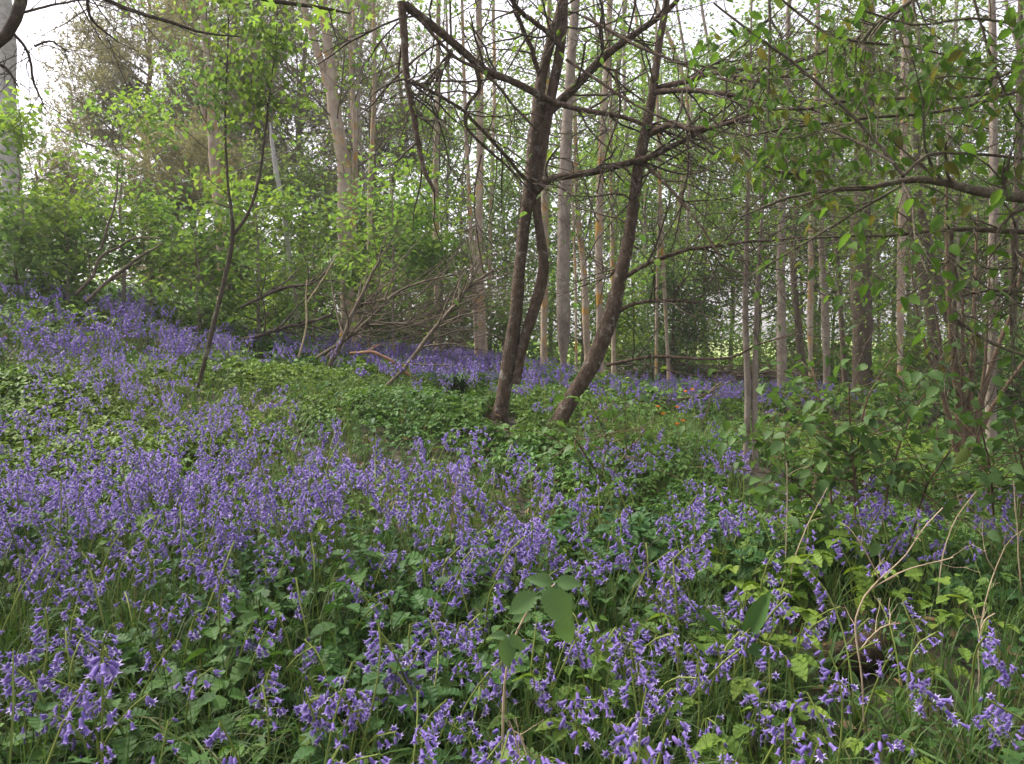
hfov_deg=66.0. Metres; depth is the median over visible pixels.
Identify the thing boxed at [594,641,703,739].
bluebell
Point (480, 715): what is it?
bluebell
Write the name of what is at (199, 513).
bluebell
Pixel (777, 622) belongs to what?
bluebell
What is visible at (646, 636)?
bluebell
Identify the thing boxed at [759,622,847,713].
bluebell
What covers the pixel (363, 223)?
tree
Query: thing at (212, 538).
bluebell
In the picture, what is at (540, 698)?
bluebell
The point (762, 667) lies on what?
bluebell
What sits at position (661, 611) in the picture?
bluebell
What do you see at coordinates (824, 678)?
bluebell
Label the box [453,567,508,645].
bluebell
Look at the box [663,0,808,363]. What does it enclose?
tree
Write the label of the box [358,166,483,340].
tree
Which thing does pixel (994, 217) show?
poplar tree
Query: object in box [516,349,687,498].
bramble
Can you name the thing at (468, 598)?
bluebell
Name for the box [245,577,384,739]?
bluebell
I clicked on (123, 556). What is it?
bluebell
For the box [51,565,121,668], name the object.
bluebell
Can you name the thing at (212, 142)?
poplar tree
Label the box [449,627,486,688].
bluebell
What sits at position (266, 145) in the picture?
distant trunk
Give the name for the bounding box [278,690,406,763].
bluebell
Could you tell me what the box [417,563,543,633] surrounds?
bluebell
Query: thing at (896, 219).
distant trunk
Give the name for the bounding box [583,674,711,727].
bluebell
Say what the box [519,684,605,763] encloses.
bluebell
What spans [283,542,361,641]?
bluebell
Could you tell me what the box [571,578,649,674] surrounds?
bluebell
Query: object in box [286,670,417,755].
bluebell
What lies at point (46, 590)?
bluebell
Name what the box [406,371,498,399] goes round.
iris clump
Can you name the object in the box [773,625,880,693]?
bluebell
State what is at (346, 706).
bluebell
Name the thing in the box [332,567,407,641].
bluebell
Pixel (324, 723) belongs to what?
bluebell
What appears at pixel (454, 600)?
bluebell
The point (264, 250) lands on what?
shrub
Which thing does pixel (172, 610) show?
bluebell
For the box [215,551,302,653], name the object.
bluebell
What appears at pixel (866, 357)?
poplar tree
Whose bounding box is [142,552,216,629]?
bluebell
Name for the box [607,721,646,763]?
bluebell
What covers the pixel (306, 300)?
dead branch
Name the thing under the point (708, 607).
bluebell
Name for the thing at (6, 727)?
bluebell
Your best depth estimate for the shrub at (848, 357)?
18.63 m
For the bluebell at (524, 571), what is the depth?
2.57 m
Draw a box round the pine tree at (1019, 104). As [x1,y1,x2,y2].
[853,0,1023,405]
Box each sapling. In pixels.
[0,80,107,305]
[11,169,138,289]
[26,77,206,310]
[159,0,343,394]
[307,137,469,352]
[380,187,508,354]
[601,0,900,470]
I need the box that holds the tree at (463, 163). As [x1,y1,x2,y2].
[394,87,548,346]
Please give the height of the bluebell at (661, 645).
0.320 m
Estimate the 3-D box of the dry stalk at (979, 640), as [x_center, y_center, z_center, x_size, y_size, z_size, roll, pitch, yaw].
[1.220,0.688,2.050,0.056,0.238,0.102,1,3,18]
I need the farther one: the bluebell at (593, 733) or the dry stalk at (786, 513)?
the dry stalk at (786, 513)
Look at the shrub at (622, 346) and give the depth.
16.11 m
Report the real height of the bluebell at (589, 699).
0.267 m
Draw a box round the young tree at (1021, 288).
[927,143,1023,321]
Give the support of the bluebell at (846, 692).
on the ground at (870, 678)
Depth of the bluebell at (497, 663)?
1.88 m
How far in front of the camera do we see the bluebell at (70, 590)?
2.41 m
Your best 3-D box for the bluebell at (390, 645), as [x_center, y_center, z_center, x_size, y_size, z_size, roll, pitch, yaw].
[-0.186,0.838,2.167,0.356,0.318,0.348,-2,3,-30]
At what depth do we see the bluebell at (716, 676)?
2.12 m
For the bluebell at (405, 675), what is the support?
on the ground at (870, 678)
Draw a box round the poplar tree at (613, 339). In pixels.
[506,0,676,377]
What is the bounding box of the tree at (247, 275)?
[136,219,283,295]
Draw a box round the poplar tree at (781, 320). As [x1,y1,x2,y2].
[620,0,963,406]
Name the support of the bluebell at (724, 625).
on the ground at (870, 678)
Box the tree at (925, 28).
[837,0,1003,336]
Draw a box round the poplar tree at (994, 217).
[852,0,1023,463]
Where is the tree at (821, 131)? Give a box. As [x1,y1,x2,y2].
[738,8,889,374]
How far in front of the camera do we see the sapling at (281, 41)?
6.39 m
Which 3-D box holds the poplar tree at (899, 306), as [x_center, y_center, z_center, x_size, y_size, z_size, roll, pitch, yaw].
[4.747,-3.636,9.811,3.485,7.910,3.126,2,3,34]
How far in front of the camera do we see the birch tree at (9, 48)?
12.71 m
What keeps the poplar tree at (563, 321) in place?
on the ground at (870, 678)
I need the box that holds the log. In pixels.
[815,629,898,679]
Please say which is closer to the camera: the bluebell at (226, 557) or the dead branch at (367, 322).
the bluebell at (226, 557)
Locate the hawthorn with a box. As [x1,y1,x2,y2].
[394,255,526,356]
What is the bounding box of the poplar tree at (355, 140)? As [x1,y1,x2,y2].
[247,0,445,341]
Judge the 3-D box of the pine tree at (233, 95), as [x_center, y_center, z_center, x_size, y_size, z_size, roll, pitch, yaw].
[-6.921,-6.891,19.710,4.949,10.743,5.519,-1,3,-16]
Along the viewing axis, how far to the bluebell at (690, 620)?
2.55 m
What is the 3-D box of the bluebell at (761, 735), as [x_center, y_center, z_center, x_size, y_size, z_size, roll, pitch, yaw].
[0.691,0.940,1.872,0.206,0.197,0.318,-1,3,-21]
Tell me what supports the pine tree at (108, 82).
on the ground at (870, 678)
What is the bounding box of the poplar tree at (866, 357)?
[738,0,988,401]
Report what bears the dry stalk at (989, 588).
on the nettle cover
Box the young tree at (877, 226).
[871,153,1007,349]
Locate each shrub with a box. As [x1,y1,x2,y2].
[0,117,122,280]
[0,167,144,303]
[0,170,146,313]
[70,180,223,315]
[78,102,276,302]
[99,163,279,341]
[154,161,340,351]
[205,218,340,331]
[227,177,395,345]
[276,230,419,341]
[309,199,427,359]
[356,216,470,345]
[443,267,540,357]
[496,268,633,367]
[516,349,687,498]
[570,273,663,375]
[589,242,705,376]
[654,282,752,366]
[689,287,776,372]
[693,309,1023,578]
[737,295,832,375]
[753,313,851,380]
[804,307,885,380]
[831,263,942,380]
[846,315,948,383]
[855,310,1003,393]
[903,297,1023,410]
[909,306,1023,383]
[924,375,1023,533]
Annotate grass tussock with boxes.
[60,694,307,763]
[128,751,251,763]
[561,751,642,763]
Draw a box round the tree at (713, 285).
[616,96,776,362]
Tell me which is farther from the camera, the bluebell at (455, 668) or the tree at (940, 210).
the tree at (940, 210)
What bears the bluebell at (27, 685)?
on the ground at (870, 678)
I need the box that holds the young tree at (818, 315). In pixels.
[767,172,908,369]
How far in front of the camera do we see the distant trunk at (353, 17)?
17.76 m
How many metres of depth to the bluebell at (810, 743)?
1.68 m
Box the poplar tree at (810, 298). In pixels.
[700,0,952,383]
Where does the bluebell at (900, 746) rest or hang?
on the ground at (870, 678)
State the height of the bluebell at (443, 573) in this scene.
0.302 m
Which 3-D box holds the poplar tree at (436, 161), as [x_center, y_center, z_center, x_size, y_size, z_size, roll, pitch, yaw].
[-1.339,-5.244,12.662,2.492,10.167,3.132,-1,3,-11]
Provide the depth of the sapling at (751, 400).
5.48 m
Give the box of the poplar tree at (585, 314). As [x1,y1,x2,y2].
[518,0,664,360]
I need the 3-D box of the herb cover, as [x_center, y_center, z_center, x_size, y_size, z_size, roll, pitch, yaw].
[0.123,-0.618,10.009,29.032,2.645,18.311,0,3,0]
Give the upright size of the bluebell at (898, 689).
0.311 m
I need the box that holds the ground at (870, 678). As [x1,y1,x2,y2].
[0,300,1023,763]
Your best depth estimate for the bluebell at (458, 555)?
2.68 m
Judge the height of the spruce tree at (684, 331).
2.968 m
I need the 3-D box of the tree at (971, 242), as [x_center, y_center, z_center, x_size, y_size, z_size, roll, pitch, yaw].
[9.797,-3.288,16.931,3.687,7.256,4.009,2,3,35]
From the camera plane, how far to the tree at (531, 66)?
26.03 m
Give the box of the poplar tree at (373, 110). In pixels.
[290,0,475,344]
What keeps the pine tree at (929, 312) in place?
on the ground at (870, 678)
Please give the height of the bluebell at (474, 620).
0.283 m
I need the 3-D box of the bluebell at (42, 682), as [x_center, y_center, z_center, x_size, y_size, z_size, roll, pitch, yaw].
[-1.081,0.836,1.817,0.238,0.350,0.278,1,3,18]
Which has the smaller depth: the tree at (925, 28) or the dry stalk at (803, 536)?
the dry stalk at (803, 536)
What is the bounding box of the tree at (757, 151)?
[684,13,853,368]
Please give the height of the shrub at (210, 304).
2.222 m
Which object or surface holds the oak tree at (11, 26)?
on the ground at (870, 678)
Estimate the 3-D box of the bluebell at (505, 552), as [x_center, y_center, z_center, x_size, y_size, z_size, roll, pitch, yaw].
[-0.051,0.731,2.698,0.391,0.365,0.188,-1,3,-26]
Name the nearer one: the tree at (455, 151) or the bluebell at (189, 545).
the bluebell at (189, 545)
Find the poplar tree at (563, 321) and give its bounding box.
[460,0,654,382]
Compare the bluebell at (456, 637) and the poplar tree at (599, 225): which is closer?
the bluebell at (456, 637)
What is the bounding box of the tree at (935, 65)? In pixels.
[872,3,1013,271]
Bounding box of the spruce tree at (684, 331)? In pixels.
[617,239,725,381]
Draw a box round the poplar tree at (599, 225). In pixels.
[514,0,691,389]
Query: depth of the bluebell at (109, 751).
1.57 m
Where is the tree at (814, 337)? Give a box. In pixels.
[774,0,890,368]
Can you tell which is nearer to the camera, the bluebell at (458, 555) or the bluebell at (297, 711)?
the bluebell at (297, 711)
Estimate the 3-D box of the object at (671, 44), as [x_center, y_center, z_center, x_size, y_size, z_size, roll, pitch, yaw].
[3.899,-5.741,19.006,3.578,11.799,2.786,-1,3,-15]
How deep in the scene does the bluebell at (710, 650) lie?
2.14 m
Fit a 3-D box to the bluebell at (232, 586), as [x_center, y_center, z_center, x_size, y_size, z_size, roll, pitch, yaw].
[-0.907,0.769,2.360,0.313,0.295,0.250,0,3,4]
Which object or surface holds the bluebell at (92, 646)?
on the ground at (870, 678)
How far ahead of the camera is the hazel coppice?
6.98 m
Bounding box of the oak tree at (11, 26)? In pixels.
[0,0,377,180]
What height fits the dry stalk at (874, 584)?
0.546 m
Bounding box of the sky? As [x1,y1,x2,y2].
[0,0,1023,344]
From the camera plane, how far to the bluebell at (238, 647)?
2.26 m
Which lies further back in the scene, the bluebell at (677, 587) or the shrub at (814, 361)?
the shrub at (814, 361)
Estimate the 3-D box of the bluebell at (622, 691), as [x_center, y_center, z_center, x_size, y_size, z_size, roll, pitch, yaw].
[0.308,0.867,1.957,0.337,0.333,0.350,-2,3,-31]
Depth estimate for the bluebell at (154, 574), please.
2.56 m
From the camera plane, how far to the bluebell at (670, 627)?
2.27 m
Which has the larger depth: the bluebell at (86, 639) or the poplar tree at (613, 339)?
the poplar tree at (613, 339)
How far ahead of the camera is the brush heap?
9.31 m
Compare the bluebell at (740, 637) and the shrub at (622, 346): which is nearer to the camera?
the bluebell at (740, 637)
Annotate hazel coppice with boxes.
[844,100,1023,466]
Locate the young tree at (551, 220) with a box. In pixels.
[518,134,652,346]
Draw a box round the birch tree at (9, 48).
[0,0,22,279]
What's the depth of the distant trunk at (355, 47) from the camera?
19.09 m
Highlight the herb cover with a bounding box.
[0,274,1023,763]
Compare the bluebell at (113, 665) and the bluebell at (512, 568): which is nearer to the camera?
the bluebell at (113, 665)
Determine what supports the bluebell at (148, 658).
on the ground at (870, 678)
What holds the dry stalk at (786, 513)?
on the nettle cover
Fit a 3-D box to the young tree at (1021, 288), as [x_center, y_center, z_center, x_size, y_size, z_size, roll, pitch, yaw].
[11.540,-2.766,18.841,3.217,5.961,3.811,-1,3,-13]
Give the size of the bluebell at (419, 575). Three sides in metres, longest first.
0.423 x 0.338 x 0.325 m
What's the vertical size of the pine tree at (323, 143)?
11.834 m
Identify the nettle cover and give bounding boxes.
[0,276,1023,763]
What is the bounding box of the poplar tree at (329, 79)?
[190,0,392,352]
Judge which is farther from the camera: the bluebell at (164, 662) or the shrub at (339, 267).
the shrub at (339, 267)
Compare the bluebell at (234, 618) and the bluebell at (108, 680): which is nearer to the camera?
the bluebell at (108, 680)
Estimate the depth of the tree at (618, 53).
24.35 m
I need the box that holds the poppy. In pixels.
[675,406,679,451]
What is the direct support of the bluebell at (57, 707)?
on the ground at (870, 678)
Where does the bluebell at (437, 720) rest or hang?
on the ground at (870, 678)
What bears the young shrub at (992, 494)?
on the ground at (870, 678)
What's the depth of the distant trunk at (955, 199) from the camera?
16.16 m
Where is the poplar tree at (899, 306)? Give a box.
[753,0,1023,399]
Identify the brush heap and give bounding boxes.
[334,191,552,358]
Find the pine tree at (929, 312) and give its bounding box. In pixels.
[793,0,1023,369]
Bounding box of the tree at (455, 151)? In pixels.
[358,45,501,343]
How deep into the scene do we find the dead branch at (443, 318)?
7.30 m
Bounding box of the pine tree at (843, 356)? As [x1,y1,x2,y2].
[761,33,922,385]
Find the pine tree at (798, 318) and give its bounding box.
[672,38,889,398]
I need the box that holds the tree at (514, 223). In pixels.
[447,131,574,360]
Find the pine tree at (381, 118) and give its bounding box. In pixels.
[274,0,473,315]
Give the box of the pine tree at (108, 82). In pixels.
[17,0,254,288]
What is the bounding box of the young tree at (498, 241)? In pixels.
[448,155,556,341]
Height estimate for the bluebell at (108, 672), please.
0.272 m
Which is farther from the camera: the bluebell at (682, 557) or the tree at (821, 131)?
the tree at (821, 131)
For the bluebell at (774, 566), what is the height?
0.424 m
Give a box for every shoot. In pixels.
[489,572,581,749]
[698,590,773,714]
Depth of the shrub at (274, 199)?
10.07 m
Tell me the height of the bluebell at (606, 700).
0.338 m
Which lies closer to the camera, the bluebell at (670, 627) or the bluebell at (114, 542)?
the bluebell at (670, 627)
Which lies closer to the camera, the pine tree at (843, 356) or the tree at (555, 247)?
the pine tree at (843, 356)
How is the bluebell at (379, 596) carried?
on the ground at (870, 678)
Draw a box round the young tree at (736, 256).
[681,171,805,367]
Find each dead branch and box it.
[75,144,161,294]
[85,223,163,302]
[240,233,362,318]
[240,267,361,359]
[298,254,336,355]
[315,200,543,359]
[321,187,437,366]
[322,288,506,360]
[350,342,415,379]
[385,199,570,388]
[639,376,736,413]
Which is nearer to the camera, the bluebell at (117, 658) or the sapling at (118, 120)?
the bluebell at (117, 658)
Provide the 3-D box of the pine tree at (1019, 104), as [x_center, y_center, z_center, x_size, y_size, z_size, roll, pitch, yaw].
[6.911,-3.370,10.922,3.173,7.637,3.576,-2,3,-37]
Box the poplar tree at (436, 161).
[351,0,509,349]
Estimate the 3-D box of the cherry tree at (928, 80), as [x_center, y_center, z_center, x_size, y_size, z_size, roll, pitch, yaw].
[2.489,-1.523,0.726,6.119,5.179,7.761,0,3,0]
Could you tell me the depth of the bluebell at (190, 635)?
2.20 m
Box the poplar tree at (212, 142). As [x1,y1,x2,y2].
[76,0,317,316]
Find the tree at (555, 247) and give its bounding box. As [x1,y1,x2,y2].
[524,151,639,371]
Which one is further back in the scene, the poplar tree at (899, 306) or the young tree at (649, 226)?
the young tree at (649, 226)
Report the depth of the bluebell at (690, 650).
2.19 m
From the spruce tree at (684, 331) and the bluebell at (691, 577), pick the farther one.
the spruce tree at (684, 331)
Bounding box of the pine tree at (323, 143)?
[192,0,415,313]
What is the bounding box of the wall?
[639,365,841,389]
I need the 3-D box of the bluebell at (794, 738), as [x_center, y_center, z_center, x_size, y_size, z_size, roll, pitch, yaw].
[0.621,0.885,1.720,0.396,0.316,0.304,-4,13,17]
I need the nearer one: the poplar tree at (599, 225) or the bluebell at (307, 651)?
the bluebell at (307, 651)
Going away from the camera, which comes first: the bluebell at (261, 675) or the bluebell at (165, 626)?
the bluebell at (261, 675)
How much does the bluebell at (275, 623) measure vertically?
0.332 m
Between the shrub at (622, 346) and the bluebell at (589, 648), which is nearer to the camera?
the bluebell at (589, 648)
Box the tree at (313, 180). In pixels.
[208,130,366,312]
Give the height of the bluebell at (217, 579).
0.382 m
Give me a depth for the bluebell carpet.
3.53 m
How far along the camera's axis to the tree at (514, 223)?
18.73 m
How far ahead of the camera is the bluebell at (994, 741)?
1.88 m
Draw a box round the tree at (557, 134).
[483,49,633,360]
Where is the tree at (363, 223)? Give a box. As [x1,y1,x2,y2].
[301,184,417,331]
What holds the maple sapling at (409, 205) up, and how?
on the ground at (870, 678)
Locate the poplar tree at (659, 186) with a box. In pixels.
[551,0,764,381]
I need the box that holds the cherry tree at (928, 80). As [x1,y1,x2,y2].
[666,0,1023,464]
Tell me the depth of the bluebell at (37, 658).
2.08 m
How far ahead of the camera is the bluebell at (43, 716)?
1.78 m
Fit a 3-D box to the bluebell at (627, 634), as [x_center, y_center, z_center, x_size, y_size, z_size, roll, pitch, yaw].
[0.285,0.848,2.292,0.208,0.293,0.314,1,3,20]
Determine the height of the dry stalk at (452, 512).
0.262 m
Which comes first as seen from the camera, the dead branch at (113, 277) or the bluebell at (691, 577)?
the bluebell at (691, 577)
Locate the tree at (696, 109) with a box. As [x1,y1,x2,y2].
[631,17,789,355]
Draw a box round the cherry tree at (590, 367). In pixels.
[513,0,926,479]
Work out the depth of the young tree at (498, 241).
22.70 m
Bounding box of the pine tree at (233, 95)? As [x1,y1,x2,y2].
[135,0,327,297]
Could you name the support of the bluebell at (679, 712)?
on the ground at (870, 678)
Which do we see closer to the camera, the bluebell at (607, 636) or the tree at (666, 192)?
the bluebell at (607, 636)
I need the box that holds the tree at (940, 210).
[837,57,1009,334]
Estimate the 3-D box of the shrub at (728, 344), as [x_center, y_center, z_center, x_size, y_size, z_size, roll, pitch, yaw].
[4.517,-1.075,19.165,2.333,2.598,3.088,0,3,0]
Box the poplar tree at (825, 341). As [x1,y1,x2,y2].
[677,0,943,391]
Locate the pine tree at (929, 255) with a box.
[781,0,1022,366]
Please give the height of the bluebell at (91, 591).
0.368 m
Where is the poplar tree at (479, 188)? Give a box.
[371,0,577,356]
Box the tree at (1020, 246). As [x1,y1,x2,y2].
[942,103,1023,363]
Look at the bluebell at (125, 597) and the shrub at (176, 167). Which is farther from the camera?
the shrub at (176, 167)
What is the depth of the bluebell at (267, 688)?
2.00 m
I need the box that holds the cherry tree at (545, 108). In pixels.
[314,0,859,422]
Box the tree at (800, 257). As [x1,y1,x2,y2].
[731,89,878,371]
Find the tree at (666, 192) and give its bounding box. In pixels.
[588,39,753,340]
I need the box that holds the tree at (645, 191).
[550,21,734,366]
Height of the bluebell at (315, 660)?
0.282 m
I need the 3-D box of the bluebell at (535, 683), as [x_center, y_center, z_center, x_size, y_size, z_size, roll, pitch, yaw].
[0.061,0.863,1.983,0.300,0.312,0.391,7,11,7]
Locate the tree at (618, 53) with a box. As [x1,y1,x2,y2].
[549,4,693,265]
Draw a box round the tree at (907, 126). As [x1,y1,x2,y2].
[822,5,998,376]
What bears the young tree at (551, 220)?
on the ground at (870, 678)
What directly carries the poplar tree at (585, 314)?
on the ground at (870, 678)
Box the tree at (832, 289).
[772,53,932,322]
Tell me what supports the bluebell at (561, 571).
on the ground at (870, 678)
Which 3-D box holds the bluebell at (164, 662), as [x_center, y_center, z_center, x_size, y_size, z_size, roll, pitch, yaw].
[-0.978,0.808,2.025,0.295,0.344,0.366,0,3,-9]
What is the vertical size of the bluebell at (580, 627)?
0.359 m
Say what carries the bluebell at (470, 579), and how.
on the ground at (870, 678)
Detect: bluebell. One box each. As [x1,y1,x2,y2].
[0,554,52,623]
[0,667,53,763]
[0,693,128,760]
[1,542,61,627]
[1,607,85,750]
[1,637,45,748]
[2,536,145,634]
[2,555,69,650]
[2,559,65,619]
[2,703,94,763]
[3,578,79,649]
[4,571,78,673]
[5,578,83,641]
[8,551,128,626]
[14,528,133,628]
[15,586,146,651]
[16,669,40,749]
[20,678,98,763]
[23,515,160,634]
[26,574,99,636]
[34,628,145,730]
[35,675,160,762]
[35,694,133,761]
[39,713,88,763]
[40,670,115,742]
[42,646,164,739]
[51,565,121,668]
[51,602,126,702]
[57,632,159,753]
[57,641,172,723]
[58,569,157,705]
[60,623,123,739]
[60,682,195,763]
[60,731,208,763]
[61,639,181,760]
[72,635,194,731]
[75,559,186,633]
[76,632,183,701]
[83,574,158,641]
[83,649,123,763]
[83,691,156,763]
[84,537,196,627]
[96,741,115,763]
[106,546,149,650]
[113,591,174,667]
[115,539,213,627]
[116,540,210,622]
[116,645,210,706]
[118,613,204,711]
[120,540,249,669]
[129,568,188,643]
[132,538,231,610]
[136,600,215,660]
[139,617,206,680]
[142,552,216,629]
[144,548,210,644]
[144,617,215,670]
[145,667,236,763]
[150,533,237,604]
[150,593,265,641]
[150,605,201,679]
[150,718,179,763]
[151,624,277,739]
[157,557,296,655]
[157,607,224,662]
[157,620,262,726]
[164,568,283,636]
[172,570,236,644]
[179,559,222,640]
[180,559,212,646]
[183,585,259,712]
[184,498,261,632]
[190,580,244,673]
[191,568,234,650]
[203,720,305,763]
[207,684,286,763]
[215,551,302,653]
[221,673,277,739]
[222,630,346,693]
[233,554,297,622]
[242,662,311,759]
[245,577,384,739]
[247,741,349,763]
[249,606,365,722]
[260,693,355,762]
[269,637,362,744]
[273,591,370,647]
[273,647,336,709]
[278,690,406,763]
[281,528,369,621]
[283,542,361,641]
[283,577,347,638]
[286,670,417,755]
[293,705,344,761]
[296,602,387,675]
[301,695,347,762]
[303,675,389,752]
[305,688,355,763]
[309,728,338,755]
[315,724,409,762]
[318,621,409,763]
[321,661,364,763]
[326,685,442,763]
[331,557,391,643]
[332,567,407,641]
[334,688,361,761]
[335,696,378,760]
[338,682,426,754]
[340,706,369,762]
[341,651,446,763]
[342,574,415,668]
[346,752,390,763]
[347,541,423,635]
[351,622,470,713]
[351,663,439,762]
[355,658,423,762]
[359,590,406,653]
[361,569,469,652]
[361,576,455,649]
[363,654,522,758]
[365,545,463,633]
[368,664,469,755]
[371,684,491,762]
[373,637,500,749]
[374,630,502,737]
[380,620,469,720]
[386,639,435,722]
[397,535,531,640]
[397,547,477,613]
[398,690,428,762]
[400,625,553,762]
[407,559,489,637]
[410,699,454,763]
[410,728,439,763]
[416,629,551,752]
[416,662,535,727]
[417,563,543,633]
[417,597,490,680]
[420,608,447,673]
[423,621,485,678]
[423,622,473,688]
[424,575,546,670]
[426,553,441,578]
[427,613,488,714]
[430,656,535,741]
[432,556,456,638]
[432,558,456,628]
[433,698,453,740]
[435,608,495,671]
[438,663,505,731]
[439,714,491,761]
[447,580,528,623]
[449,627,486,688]
[451,725,574,763]
[452,538,539,642]
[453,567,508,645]
[454,580,518,676]
[455,555,512,637]
[467,615,566,762]
[471,669,574,762]
[471,735,509,763]
[474,652,553,720]
[475,633,578,755]
[475,687,592,744]
[476,625,589,733]
[476,678,551,763]
[479,563,513,627]
[489,562,575,624]
[499,753,531,763]
[507,568,555,646]
[516,627,629,717]
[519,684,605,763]
[525,631,637,739]
[532,754,565,763]
[536,568,598,630]
[538,641,621,733]
[539,612,580,682]
[539,698,574,762]
[540,620,587,673]
[545,611,675,734]
[545,638,658,755]
[546,720,599,762]
[550,696,603,763]
[552,685,671,763]
[557,684,690,763]
[560,560,627,644]
[560,714,734,763]
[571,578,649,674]
[572,545,694,643]
[578,668,702,763]
[581,660,681,752]
[582,629,670,717]
[583,559,644,639]
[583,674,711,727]
[584,639,696,733]
[585,572,650,654]
[586,617,686,673]
[588,623,667,698]
[588,656,696,706]
[588,660,729,749]
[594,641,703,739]
[598,632,679,702]
[598,651,704,757]
[600,717,646,763]
[603,531,731,631]
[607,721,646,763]
[608,688,681,762]
[610,649,746,760]
[611,628,689,695]
[615,542,661,652]
[618,626,654,710]
[620,626,661,704]
[623,584,684,650]
[626,589,710,694]
[626,657,716,710]
[627,557,736,669]
[633,645,685,716]
[633,686,659,763]
[636,731,656,763]
[638,643,702,735]
[641,588,747,675]
[644,565,723,662]
[645,593,682,678]
[648,585,692,630]
[651,572,718,648]
[652,594,805,708]
[653,606,695,673]
[653,660,762,762]
[655,612,740,733]
[657,635,786,721]
[658,613,705,655]
[665,631,748,750]
[671,662,746,752]
[673,591,772,676]
[673,719,699,763]
[677,596,773,658]
[677,644,757,720]
[680,659,725,745]
[682,549,795,676]
[683,640,793,738]
[685,751,703,763]
[687,606,767,704]
[688,700,797,763]
[689,658,825,763]
[690,692,788,762]
[694,604,735,664]
[698,715,751,763]
[699,578,820,679]
[701,639,788,739]
[702,624,765,740]
[708,609,813,683]
[717,742,732,763]
[722,593,868,698]
[724,585,834,709]
[742,719,889,763]
[750,638,872,746]
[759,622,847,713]
[767,607,845,667]
[769,718,805,763]
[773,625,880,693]
[792,725,831,763]
[793,571,937,734]
[793,618,875,692]
[794,617,858,697]
[794,691,840,763]
[801,620,875,692]
[806,648,915,761]
[806,677,981,763]
[814,650,842,763]
[830,669,988,763]
[846,631,943,739]
[864,598,961,718]
[868,597,1003,694]
[869,734,926,763]
[891,664,991,763]
[902,690,1021,763]
[903,620,1001,716]
[918,635,1000,757]
[926,695,1008,763]
[966,630,1023,751]
[974,715,1019,763]
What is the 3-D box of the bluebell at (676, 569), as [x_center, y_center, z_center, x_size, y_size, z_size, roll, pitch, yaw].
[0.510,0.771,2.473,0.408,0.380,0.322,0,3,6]
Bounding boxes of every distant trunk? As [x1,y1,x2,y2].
[241,16,311,304]
[294,0,397,210]
[306,0,402,249]
[307,0,392,240]
[369,15,417,201]
[420,0,475,339]
[430,0,532,349]
[577,0,630,275]
[578,0,627,369]
[579,0,662,368]
[599,0,678,203]
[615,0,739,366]
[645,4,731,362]
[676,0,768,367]
[822,5,946,377]
[845,0,979,349]
[873,6,981,380]
[881,0,1010,304]
[881,0,1023,331]
[909,6,985,344]
[931,0,1001,262]
[966,0,1023,351]
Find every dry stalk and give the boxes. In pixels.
[449,477,460,545]
[489,694,542,763]
[632,536,663,642]
[782,463,809,586]
[788,488,826,590]
[830,508,976,721]
[937,491,976,595]
[965,603,994,691]
[971,523,1023,625]
[998,481,1022,593]
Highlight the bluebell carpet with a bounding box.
[0,271,1023,763]
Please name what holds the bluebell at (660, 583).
on the ground at (870, 678)
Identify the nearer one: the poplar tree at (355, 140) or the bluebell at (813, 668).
the bluebell at (813, 668)
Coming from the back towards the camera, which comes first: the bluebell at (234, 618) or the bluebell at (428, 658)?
the bluebell at (234, 618)
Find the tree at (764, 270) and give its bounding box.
[671,46,843,364]
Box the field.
[527,340,1009,357]
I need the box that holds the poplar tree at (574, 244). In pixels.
[472,0,674,373]
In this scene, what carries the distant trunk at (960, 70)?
on the ground at (870, 678)
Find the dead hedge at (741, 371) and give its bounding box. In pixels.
[604,341,819,387]
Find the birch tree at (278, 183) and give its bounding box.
[232,122,302,341]
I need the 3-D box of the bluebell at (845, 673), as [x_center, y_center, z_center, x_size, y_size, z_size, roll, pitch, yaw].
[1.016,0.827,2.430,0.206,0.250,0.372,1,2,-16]
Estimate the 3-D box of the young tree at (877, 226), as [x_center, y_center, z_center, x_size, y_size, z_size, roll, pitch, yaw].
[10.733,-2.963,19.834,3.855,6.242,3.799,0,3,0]
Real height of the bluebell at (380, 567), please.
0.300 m
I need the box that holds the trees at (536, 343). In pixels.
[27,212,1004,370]
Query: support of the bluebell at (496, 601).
on the ground at (870, 678)
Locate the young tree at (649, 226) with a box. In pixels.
[578,167,721,363]
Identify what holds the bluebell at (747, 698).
on the ground at (870, 678)
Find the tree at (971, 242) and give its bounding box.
[886,58,1023,376]
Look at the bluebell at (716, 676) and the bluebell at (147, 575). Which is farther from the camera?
the bluebell at (147, 575)
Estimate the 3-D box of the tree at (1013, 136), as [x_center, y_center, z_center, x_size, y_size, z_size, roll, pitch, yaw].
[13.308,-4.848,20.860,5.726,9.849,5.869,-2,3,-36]
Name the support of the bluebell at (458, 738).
on the ground at (870, 678)
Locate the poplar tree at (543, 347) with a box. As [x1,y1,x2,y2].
[444,0,630,366]
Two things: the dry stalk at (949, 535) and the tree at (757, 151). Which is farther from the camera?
the tree at (757, 151)
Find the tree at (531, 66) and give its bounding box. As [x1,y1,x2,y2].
[440,1,572,351]
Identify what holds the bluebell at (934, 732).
on the ground at (870, 678)
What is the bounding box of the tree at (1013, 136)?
[928,27,1023,318]

